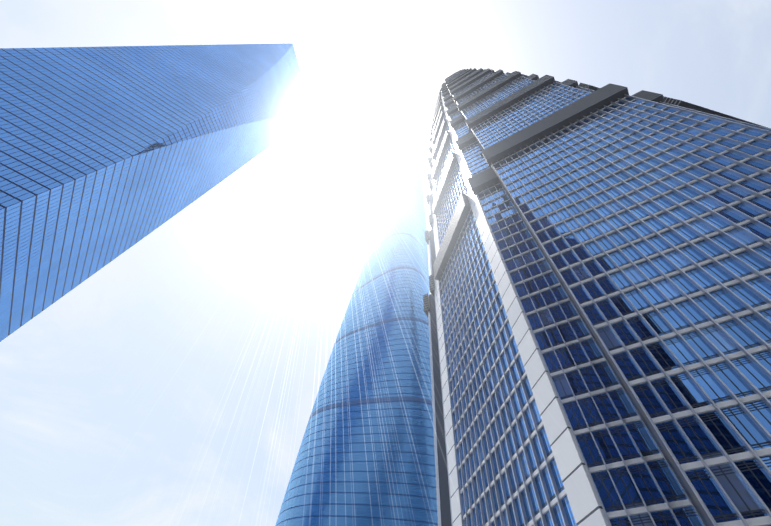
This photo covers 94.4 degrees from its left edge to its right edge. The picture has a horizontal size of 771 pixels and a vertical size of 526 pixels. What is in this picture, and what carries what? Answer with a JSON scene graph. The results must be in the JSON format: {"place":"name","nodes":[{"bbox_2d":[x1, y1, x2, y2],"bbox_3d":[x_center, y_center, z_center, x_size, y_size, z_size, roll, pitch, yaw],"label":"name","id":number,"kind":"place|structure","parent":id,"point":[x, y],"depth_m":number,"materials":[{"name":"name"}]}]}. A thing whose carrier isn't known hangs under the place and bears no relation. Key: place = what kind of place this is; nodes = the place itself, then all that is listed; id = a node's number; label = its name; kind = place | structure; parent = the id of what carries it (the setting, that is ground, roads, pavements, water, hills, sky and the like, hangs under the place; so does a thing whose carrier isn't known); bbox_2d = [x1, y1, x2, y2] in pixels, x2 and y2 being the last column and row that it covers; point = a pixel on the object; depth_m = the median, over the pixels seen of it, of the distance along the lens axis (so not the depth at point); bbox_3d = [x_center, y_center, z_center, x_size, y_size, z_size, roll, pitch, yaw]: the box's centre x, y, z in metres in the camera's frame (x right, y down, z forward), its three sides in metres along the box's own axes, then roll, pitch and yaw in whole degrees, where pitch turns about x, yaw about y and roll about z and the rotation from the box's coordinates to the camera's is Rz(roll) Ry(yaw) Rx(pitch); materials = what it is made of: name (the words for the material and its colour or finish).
{"place":"outdoors","nodes":[
{"label":"outdoors","id":0,"kind":"place"},
{"bbox_2d":[0,43,312,341],"bbox_3d":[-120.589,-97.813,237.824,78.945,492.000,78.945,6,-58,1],"label":"skyscraper","id":1,"kind":"structure","parent":0,"point":[108,154],"depth_m":139.44,"materials":[{"name":"blue glass"}]},
{"bbox_2d":[275,161,437,525],"bbox_3d":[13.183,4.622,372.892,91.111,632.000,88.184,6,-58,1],"label":"skyscraper","id":2,"kind":"structure","parent":0,"point":[366,455],"depth_m":189.13,"materials":[{"name":"blue glass"}]},
{"bbox_2d":[0,0,770,525],"label":"sky","id":3,"kind":"structure","parent":0,"point":[178,383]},
{"bbox_2d":[423,68,770,525],"bbox_3d":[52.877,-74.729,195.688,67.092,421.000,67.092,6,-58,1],"label":"skyscraper","id":4,"kind":"structure","parent":0,"point":[597,305],"depth_m":29.87,"materials":[{"name":"blue glass"}]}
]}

